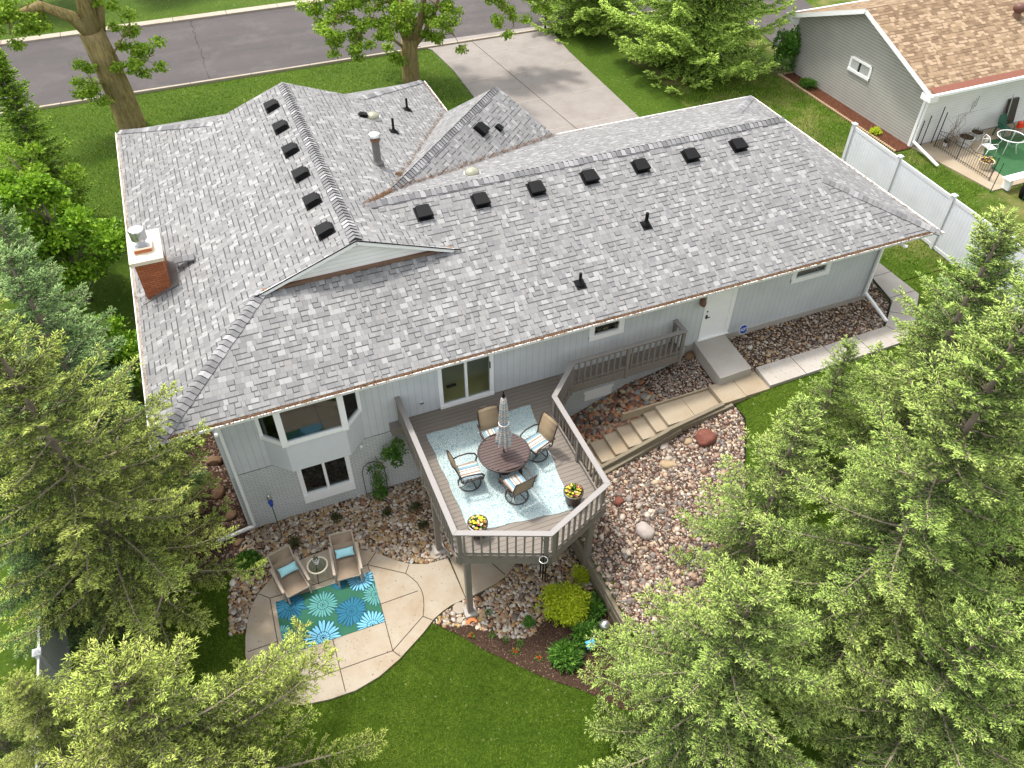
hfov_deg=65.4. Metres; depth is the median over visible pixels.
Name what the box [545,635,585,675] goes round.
peony plant
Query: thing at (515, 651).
bedding plant
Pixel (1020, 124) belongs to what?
grill
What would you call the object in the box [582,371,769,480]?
garden stair
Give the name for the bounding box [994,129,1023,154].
glass table
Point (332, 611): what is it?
patio rug
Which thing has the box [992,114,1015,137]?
plastic chair
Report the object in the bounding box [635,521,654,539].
boulder
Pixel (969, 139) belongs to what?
tub planter
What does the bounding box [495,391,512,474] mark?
patio umbrella
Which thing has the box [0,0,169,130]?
maple tree
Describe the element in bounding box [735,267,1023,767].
spruce tree
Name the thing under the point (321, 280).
house
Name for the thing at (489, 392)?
sliding door
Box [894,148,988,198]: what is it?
grass
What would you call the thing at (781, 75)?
garden edging
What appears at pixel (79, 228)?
broadleaf tree
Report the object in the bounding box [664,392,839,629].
spruce tree
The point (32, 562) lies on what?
spruce tree
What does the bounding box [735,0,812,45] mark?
neighbour driveway
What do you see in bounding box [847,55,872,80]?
window
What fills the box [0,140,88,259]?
broadleaf tree
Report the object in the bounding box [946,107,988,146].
bare vine
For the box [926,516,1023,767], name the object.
spruce tree
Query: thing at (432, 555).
rock
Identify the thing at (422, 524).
shrub
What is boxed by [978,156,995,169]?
tub planter
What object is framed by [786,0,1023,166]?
house
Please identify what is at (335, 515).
shrub
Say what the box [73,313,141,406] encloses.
broadleaf tree
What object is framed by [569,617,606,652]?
peony plant
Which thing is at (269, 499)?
garden stake
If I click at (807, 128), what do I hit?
grass
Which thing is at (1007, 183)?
garden bench
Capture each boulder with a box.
[193,504,204,513]
[205,456,221,465]
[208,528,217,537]
[211,485,226,499]
[223,510,237,520]
[234,538,243,545]
[614,496,624,505]
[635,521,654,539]
[659,460,676,468]
[660,442,667,449]
[684,351,694,359]
[684,438,692,444]
[695,428,716,446]
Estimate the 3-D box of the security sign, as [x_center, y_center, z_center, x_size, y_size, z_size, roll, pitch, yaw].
[7.488,-1.594,25.998,0.325,0.807,0.092,-16,47,-16]
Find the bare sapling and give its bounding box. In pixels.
[130,558,199,658]
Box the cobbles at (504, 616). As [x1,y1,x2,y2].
[433,546,593,639]
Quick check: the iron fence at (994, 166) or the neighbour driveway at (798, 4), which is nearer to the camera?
the iron fence at (994, 166)
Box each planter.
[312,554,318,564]
[957,132,974,147]
[970,128,984,140]
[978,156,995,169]
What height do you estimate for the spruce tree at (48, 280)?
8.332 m
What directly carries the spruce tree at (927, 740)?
on the ground at (610, 66)
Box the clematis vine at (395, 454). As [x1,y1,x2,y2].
[366,436,408,500]
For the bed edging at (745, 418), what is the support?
on the ground at (610, 66)
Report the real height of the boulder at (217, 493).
0.342 m
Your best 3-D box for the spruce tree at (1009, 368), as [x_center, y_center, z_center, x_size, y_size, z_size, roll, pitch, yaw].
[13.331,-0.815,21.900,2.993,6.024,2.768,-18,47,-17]
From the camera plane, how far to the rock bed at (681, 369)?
25.48 m
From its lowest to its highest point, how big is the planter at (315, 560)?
0.422 m
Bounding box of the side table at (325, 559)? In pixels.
[307,556,328,581]
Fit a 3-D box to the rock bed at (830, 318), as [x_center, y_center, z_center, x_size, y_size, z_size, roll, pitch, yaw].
[9.906,-2.494,27.307,6.800,0.091,3.720,-16,47,-16]
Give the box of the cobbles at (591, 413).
[561,377,663,447]
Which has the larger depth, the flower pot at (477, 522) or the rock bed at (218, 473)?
the rock bed at (218, 473)
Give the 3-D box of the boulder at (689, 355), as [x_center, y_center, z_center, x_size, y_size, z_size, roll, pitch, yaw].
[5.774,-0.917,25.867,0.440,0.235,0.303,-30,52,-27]
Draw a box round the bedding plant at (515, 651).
[511,647,518,654]
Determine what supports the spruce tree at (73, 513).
on the ground at (610, 66)
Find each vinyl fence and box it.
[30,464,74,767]
[841,122,1023,313]
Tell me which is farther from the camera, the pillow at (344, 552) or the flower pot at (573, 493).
the pillow at (344, 552)
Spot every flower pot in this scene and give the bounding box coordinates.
[467,514,487,537]
[563,483,583,506]
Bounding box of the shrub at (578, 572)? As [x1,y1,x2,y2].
[570,564,590,586]
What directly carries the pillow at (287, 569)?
on the lounge chair at (293, 583)
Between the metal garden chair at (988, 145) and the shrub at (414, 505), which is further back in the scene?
the metal garden chair at (988, 145)
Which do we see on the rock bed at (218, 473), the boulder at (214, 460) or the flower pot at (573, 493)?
the boulder at (214, 460)
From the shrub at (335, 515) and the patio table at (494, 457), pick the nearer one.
the patio table at (494, 457)
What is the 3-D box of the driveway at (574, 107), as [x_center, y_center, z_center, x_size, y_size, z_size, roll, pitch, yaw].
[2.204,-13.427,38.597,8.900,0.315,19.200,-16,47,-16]
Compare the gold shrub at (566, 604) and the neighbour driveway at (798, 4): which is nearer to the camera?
the gold shrub at (566, 604)
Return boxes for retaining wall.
[571,537,636,657]
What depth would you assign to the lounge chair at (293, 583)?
21.97 m
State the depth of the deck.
21.57 m
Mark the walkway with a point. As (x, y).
(808, 362)
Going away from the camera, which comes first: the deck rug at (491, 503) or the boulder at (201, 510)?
the deck rug at (491, 503)
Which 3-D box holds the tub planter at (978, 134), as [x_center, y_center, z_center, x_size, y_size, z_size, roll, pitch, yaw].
[20.862,-11.257,35.811,0.591,0.507,0.632,15,46,15]
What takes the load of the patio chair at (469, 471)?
on the deck rug at (491, 503)
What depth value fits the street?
43.34 m
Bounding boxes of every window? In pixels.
[254,391,361,447]
[296,456,355,503]
[584,383,613,400]
[588,319,624,341]
[790,263,831,283]
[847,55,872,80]
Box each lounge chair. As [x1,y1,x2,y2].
[267,545,312,603]
[328,529,363,586]
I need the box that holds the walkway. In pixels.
[755,263,918,388]
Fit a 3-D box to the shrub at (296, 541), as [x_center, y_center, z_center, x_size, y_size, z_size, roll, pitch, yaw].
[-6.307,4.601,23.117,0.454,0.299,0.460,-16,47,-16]
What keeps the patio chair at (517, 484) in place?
on the deck rug at (491, 503)
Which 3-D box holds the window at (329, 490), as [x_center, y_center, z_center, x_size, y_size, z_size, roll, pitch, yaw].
[-5.421,2.631,23.212,1.518,1.908,0.130,-16,47,-16]
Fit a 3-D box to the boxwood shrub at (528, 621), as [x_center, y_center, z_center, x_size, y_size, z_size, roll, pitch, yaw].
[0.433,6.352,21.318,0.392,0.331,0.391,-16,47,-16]
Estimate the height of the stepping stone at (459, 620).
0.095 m
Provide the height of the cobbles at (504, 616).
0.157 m
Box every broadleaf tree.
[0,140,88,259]
[0,168,126,302]
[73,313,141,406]
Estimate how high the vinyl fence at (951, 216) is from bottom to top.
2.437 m
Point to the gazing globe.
(604, 624)
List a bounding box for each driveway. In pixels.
[418,26,638,134]
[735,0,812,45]
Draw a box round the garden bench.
[1001,171,1023,190]
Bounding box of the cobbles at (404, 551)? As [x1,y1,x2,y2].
[227,477,452,635]
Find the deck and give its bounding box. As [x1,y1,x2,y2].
[389,319,687,619]
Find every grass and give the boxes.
[14,50,468,217]
[75,556,648,767]
[668,70,1023,301]
[735,330,1023,601]
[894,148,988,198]
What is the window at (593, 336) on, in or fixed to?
in the house at (321, 280)
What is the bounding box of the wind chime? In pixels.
[539,537,547,580]
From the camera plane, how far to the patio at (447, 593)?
21.40 m
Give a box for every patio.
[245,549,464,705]
[911,122,1023,191]
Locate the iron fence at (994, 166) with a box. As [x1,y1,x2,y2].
[916,107,999,180]
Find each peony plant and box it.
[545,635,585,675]
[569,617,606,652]
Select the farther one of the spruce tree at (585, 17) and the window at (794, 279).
the spruce tree at (585, 17)
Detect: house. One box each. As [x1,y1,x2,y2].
[115,80,943,542]
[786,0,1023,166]
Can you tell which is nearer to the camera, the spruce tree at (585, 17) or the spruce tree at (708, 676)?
the spruce tree at (708, 676)
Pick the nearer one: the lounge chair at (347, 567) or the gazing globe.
the gazing globe
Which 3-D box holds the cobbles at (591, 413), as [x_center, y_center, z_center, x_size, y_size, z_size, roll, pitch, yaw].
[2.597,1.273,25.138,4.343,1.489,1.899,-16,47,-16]
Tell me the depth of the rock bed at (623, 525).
22.42 m
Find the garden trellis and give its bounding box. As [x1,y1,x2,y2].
[362,461,388,497]
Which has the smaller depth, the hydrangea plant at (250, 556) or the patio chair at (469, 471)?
the patio chair at (469, 471)
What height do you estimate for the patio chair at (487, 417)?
1.170 m
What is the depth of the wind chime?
19.44 m
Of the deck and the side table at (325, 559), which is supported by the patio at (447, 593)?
the side table at (325, 559)
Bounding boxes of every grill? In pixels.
[990,163,1023,200]
[1016,113,1023,128]
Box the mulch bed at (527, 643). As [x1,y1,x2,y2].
[435,589,658,718]
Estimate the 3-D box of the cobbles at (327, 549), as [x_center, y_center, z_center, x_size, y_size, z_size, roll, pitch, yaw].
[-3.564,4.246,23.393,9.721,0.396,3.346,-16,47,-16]
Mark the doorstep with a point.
(721, 359)
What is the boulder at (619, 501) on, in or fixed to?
on the rock bed at (623, 525)
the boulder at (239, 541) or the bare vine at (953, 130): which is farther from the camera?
the bare vine at (953, 130)
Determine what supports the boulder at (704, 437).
on the rock bed at (623, 525)
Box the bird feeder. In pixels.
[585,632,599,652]
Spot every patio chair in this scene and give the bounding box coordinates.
[446,450,484,491]
[476,403,498,441]
[498,466,537,504]
[520,411,558,461]
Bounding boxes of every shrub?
[287,535,301,548]
[330,511,341,522]
[382,507,391,516]
[407,501,423,513]
[417,520,429,532]
[521,614,535,628]
[533,580,593,627]
[570,564,590,586]
[770,25,801,74]
[798,76,817,89]
[869,126,882,135]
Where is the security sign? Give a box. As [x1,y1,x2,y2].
[739,324,747,339]
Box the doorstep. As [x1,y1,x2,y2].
[692,334,750,384]
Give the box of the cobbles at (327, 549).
[228,484,452,633]
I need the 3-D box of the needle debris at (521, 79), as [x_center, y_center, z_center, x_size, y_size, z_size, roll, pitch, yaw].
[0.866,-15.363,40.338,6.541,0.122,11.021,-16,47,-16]
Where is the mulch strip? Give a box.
[784,73,910,150]
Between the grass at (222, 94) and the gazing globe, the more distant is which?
the grass at (222, 94)
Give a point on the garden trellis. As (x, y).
(370, 477)
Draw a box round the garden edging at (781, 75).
[778,71,895,152]
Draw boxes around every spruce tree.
[0,196,141,425]
[0,239,208,539]
[0,293,267,676]
[0,414,155,666]
[0,665,124,767]
[0,686,33,767]
[37,616,387,767]
[527,0,642,44]
[576,551,844,767]
[598,0,795,94]
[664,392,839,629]
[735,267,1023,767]
[738,582,1023,767]
[757,334,867,492]
[798,203,1023,540]
[879,379,1023,710]
[904,230,1022,365]
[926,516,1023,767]
[941,288,1023,435]
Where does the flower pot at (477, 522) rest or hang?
on the deck
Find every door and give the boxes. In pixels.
[437,355,493,409]
[700,289,733,338]
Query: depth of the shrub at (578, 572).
22.16 m
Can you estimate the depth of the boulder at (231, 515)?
23.73 m
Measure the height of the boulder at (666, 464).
0.160 m
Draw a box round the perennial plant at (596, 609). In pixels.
[584,590,606,620]
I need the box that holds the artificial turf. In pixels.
[983,132,1023,175]
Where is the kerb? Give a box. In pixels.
[0,0,653,115]
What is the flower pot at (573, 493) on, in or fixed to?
on the deck
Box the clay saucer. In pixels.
[467,617,476,624]
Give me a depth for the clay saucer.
21.36 m
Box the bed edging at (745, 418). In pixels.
[734,279,890,564]
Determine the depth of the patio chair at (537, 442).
21.55 m
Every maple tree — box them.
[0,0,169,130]
[295,0,553,83]
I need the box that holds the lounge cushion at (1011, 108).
[1005,94,1019,123]
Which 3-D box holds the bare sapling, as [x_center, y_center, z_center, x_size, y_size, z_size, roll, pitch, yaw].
[-8.306,6.192,18.909,1.269,3.820,2.815,26,50,24]
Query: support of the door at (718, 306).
in the house at (321, 280)
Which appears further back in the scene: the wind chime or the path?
the path
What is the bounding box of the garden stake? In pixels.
[266,494,281,534]
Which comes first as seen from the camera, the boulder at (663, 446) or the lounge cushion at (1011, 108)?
the boulder at (663, 446)
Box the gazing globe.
[599,619,609,643]
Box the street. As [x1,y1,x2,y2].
[0,0,670,109]
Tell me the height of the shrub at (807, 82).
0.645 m
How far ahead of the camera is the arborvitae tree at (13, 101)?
27.68 m
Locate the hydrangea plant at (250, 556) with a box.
[233,548,265,576]
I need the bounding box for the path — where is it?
[450,556,514,595]
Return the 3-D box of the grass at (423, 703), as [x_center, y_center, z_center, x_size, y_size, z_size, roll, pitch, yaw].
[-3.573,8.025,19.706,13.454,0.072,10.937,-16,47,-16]
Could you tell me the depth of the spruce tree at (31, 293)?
18.90 m
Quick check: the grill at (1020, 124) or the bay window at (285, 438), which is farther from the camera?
the grill at (1020, 124)
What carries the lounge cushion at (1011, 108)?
on the neighbour patio at (940, 156)
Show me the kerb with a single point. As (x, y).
(167, 20)
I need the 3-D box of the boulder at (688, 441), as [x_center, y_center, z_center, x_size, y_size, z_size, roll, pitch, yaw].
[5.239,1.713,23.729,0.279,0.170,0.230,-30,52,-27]
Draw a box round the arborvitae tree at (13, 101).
[0,48,103,225]
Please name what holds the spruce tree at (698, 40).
on the ground at (610, 66)
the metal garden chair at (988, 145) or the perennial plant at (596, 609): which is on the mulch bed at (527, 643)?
the perennial plant at (596, 609)
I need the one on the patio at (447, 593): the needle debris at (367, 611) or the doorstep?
the needle debris at (367, 611)
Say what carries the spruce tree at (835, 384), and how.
on the ground at (610, 66)
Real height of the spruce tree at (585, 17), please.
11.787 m
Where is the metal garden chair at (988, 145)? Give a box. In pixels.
[976,134,998,155]
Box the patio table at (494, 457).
[477,433,530,482]
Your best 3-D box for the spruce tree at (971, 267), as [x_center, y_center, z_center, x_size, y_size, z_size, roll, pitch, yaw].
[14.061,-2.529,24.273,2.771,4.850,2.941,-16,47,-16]
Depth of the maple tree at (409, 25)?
36.90 m
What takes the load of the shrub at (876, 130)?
on the mulch strip
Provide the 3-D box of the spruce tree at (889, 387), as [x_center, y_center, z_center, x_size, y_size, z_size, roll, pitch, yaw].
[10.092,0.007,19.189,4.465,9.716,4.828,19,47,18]
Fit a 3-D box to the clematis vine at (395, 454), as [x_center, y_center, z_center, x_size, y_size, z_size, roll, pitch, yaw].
[-3.651,2.436,23.606,1.381,2.604,0.447,-16,47,-16]
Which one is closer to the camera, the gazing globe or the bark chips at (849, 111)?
the gazing globe
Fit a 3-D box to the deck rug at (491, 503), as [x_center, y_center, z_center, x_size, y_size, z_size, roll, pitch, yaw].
[-0.220,2.273,21.625,3.191,0.010,3.922,-16,47,-16]
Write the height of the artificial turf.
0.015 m
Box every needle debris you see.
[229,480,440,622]
[248,555,444,693]
[454,42,611,130]
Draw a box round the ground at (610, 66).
[0,0,1023,767]
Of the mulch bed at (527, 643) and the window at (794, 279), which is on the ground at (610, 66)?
the mulch bed at (527, 643)
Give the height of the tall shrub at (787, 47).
2.393 m
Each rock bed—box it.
[172,431,248,582]
[585,404,746,703]
[644,356,712,398]
[730,282,888,370]
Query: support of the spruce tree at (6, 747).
on the ground at (610, 66)
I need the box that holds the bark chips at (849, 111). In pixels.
[787,73,909,148]
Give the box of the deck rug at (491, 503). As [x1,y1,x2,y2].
[426,405,572,528]
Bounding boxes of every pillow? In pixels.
[278,561,297,577]
[335,546,354,558]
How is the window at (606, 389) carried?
in the house at (321, 280)
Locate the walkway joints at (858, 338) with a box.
[796,271,914,373]
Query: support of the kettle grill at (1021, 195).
on the ground at (610, 66)
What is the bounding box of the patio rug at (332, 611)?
[275,571,384,653]
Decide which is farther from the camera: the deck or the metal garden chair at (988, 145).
the metal garden chair at (988, 145)

